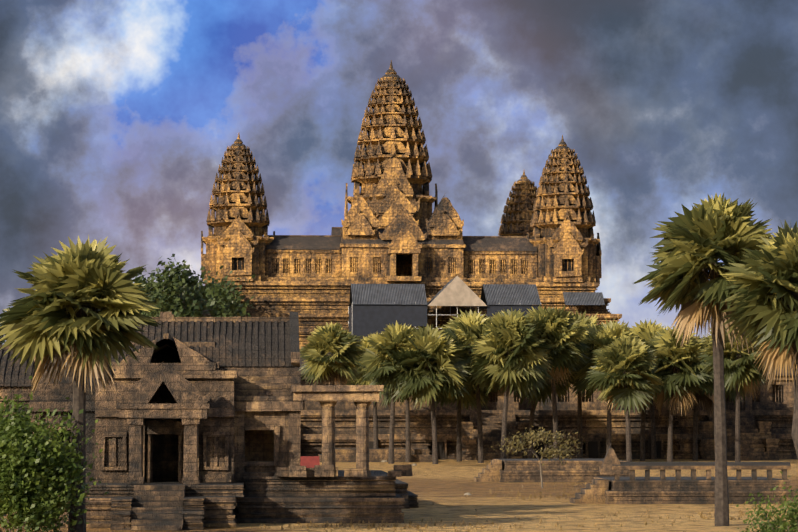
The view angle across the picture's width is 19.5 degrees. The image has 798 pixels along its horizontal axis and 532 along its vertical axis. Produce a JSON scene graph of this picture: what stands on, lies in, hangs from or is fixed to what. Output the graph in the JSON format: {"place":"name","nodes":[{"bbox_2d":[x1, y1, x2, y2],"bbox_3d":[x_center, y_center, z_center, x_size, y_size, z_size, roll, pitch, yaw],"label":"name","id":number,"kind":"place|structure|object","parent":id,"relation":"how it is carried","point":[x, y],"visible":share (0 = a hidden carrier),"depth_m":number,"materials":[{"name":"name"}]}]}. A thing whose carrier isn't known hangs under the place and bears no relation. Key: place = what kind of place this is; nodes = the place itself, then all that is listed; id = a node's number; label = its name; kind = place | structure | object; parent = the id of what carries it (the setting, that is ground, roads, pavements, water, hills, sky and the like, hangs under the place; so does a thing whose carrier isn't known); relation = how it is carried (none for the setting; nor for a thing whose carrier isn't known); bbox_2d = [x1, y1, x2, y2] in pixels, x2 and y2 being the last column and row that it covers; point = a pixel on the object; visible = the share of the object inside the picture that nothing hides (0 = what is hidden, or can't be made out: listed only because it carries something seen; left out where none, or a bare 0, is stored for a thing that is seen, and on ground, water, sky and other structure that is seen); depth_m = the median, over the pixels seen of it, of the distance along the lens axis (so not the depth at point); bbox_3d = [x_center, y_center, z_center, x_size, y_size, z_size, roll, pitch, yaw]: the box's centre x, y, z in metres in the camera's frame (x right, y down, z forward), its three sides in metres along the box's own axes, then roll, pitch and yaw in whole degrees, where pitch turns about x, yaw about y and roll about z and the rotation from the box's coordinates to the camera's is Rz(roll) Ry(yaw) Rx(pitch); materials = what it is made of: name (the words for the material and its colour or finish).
{"place":"outdoors","nodes":[
{"label":"outdoors","id":0,"kind":"place"},
{"bbox_2d":[0,459,797,531],"bbox_3d":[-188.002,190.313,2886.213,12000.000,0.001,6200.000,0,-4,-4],"label":"ground","id":1,"kind":"structure","parent":0,"point":[457,505],"depth_m":114.11,"materials":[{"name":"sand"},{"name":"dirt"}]},
{"bbox_2d":[0,307,9,344],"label":"tree","id":2,"kind":"object","parent":1,"relation":"on","point":[2,342],"visible":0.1,"depth_m":416.33,"materials":[{"name":"green plant"}]},
{"bbox_2d":[0,376,108,531],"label":"bush","id":3,"kind":"object","parent":1,"relation":"on","point":[37,469],"visible":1,"depth_m":84.29,"materials":[{"name":"green plant"}]},
{"bbox_2d":[0,235,162,531],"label":"palm","id":4,"kind":"object","parent":1,"relation":"on","point":[80,306],"visible":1,"depth_m":86.85,"materials":[{"name":"green plant"}]},
{"bbox_2d":[131,269,169,315],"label":"tree","id":5,"kind":"object","parent":1,"relation":"on","point":[140,279],"visible":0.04,"depth_m":327.25,"materials":[{"name":"green plant"}]},
{"bbox_2d":[139,254,247,316],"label":"tree","id":6,"kind":"object","parent":1,"relation":"on","point":[183,302],"visible":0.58,"depth_m":313.51,"materials":[{"name":"green plant"}]},
{"bbox_2d":[0,312,412,530],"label":"building","id":7,"kind":"structure","parent":1,"relation":"on","point":[197,426],"depth_m":101.30,"materials":[{"name":"stone"}]},
{"bbox_2d":[181,265,257,316],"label":"tree","id":8,"kind":"object","parent":1,"relation":"on","point":[232,299],"visible":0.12,"depth_m":348.26,"materials":[{"name":"green plant"}]},
{"bbox_2d":[236,479,418,508],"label":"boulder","id":9,"kind":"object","parent":1,"relation":"on","point":[410,498],"depth_m":117.43,"materials":[{"name":"stone"}]},
{"bbox_2d":[300,456,319,467],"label":"info sign","id":10,"kind":"object","parent":9,"relation":"on","point":[309,461],"visible":0.19,"depth_m":125.87,"materials":[{"name":"red wood"}]},
{"bbox_2d":[300,321,367,430],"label":"palm behind columns","id":11,"kind":"object","parent":1,"relation":"on","point":[338,343],"visible":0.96,"depth_m":202.52,"materials":[{"name":"green plant"}]},
{"bbox_2d":[346,332,390,448],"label":"palm","id":12,"kind":"object","parent":1,"relation":"on","point":[364,344],"visible":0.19,"depth_m":238.15,"materials":[{"name":"green plant"}]},
{"bbox_2d":[318,449,431,461],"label":"stone wall","id":13,"kind":"structure","parent":1,"relation":"on","point":[380,455],"depth_m":231.10,"materials":[{"name":"stone"}]},
{"bbox_2d":[358,320,436,463],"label":"palm","id":14,"kind":"object","parent":1,"relation":"on","point":[389,339],"visible":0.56,"depth_m":223.35,"materials":[{"name":"green plant"}]},
{"bbox_2d":[366,324,441,462],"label":"palm","id":15,"kind":"object","parent":1,"relation":"on","point":[387,395],"visible":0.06,"depth_m":230.65,"materials":[{"name":"green plant"}]},
{"bbox_2d":[381,324,471,463],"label":"palm","id":16,"kind":"object","parent":1,"relation":"on","point":[447,374],"visible":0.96,"depth_m":222.01,"materials":[{"name":"green plant"}]},
{"bbox_2d":[428,341,503,461],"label":"palm","id":17,"kind":"object","parent":1,"relation":"on","point":[467,399],"visible":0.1,"depth_m":234.50,"materials":[{"name":"green plant"}]},
{"bbox_2d":[440,309,507,462],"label":"palm","id":18,"kind":"object","parent":1,"relation":"on","point":[466,326],"visible":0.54,"depth_m":226.59,"materials":[{"name":"green plant"}]},
{"bbox_2d":[467,307,555,458],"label":"palm","id":19,"kind":"object","parent":1,"relation":"on","point":[513,335],"visible":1,"depth_m":220.18,"materials":[{"name":"green plant"}]},
{"bbox_2d":[496,343,577,458],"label":"palm","id":20,"kind":"object","parent":1,"relation":"on","point":[542,394],"visible":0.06,"depth_m":230.61,"materials":[{"name":"green plant"}]},
{"bbox_2d":[491,426,582,487],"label":"tree","id":21,"kind":"object","parent":1,"relation":"on","point":[554,453],"visible":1,"depth_m":148.86,"materials":[{"name":"green plant"}]},
{"bbox_2d":[297,352,797,459],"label":"gallery","id":22,"kind":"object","parent":1,"relation":"on","point":[766,417],"visible":0.17,"depth_m":247.52,"materials":[{"name":"stone"}]},
{"bbox_2d":[201,60,621,348],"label":"temple","id":23,"kind":"structure","parent":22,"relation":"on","point":[394,229],"depth_m":360.23,"materials":[{"name":"stone"}]},
{"bbox_2d":[348,276,604,340],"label":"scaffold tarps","id":24,"kind":"object","parent":23,"relation":"on","point":[374,308],"visible":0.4,"depth_m":344.04,"materials":[{"name":"grey fabric"}]},
{"bbox_2d":[474,459,629,482],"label":"terrace","id":25,"kind":"structure","parent":1,"relation":"on","point":[528,470],"depth_m":162.22,"materials":[{"name":"stone"}]},
{"bbox_2d":[526,305,592,458],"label":"palm","id":26,"kind":"object","parent":1,"relation":"on","point":[562,333],"visible":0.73,"depth_m":224.34,"materials":[{"name":"green plant"}]},
{"bbox_2d":[556,310,606,458],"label":"palm","id":27,"kind":"object","parent":1,"relation":"on","point":[585,321],"visible":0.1,"depth_m":235.40,"materials":[{"name":"green plant"}]},
{"bbox_2d":[570,320,646,452],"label":"palm","id":28,"kind":"object","parent":1,"relation":"on","point":[603,335],"visible":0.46,"depth_m":227.42,"materials":[{"name":"green plant"}]},
{"bbox_2d":[585,334,665,461],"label":"palm","id":29,"kind":"object","parent":1,"relation":"on","point":[616,362],"visible":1,"depth_m":214.23,"materials":[{"name":"green plant"}]},
{"bbox_2d":[629,319,673,460],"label":"palm","id":30,"kind":"object","parent":1,"relation":"on","point":[645,330],"visible":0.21,"depth_m":237.29,"materials":[{"name":"green plant"}]},
{"bbox_2d":[649,393,665,458],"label":"palm","id":31,"kind":"object","parent":1,"relation":"on","point":[653,443],"depth_m":246.12,"materials":[{"name":"brown plant"}]},
{"bbox_2d":[645,326,713,461],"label":"palm","id":32,"kind":"object","parent":1,"relation":"on","point":[683,381],"visible":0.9,"depth_m":229.38,"materials":[{"name":"green plant"}]},
{"bbox_2d":[570,444,797,503],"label":"stone balustrade","id":33,"kind":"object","parent":1,"relation":"on","point":[648,489],"depth_m":122.69,"materials":[{"name":"stone"}]},
{"bbox_2d":[663,335,728,460],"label":"palm","id":34,"kind":"object","parent":1,"relation":"on","point":[709,404],"visible":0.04,"depth_m":240.30,"materials":[{"name":"green plant"}]},
{"bbox_2d":[632,193,774,525],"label":"palm","id":35,"kind":"object","parent":1,"relation":"on","point":[698,241],"visible":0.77,"depth_m":97.95,"materials":[{"name":"green plant"}]},
{"bbox_2d":[695,332,753,404],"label":"palm","id":36,"kind":"object","parent":1,"relation":"on","point":[732,392],"visible":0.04,"depth_m":236.09,"materials":[{"name":"green plant"}]},
{"bbox_2d":[698,328,777,461],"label":"palm","id":37,"kind":"object","parent":1,"relation":"on","point":[741,368],"visible":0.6,"depth_m":221.43,"materials":[{"name":"green plant"}]},
{"bbox_2d":[719,220,797,457],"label":"palm","id":38,"kind":"object","parent":1,"relation":"on","point":[765,300],"visible":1,"depth_m":80.86,"materials":[{"name":"green plant"}]},
{"bbox_2d":[736,471,797,531],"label":"shrub","id":39,"kind":"object","parent":1,"relation":"on","point":[781,523],"visible":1,"depth_m":69.08,"materials":[{"name":"green plant"}]},
{"bbox_2d":[0,0,797,344],"label":"sky","id":40,"kind":"structure","parent":0,"point":[119,119],"materials":[{"name":"grey"}]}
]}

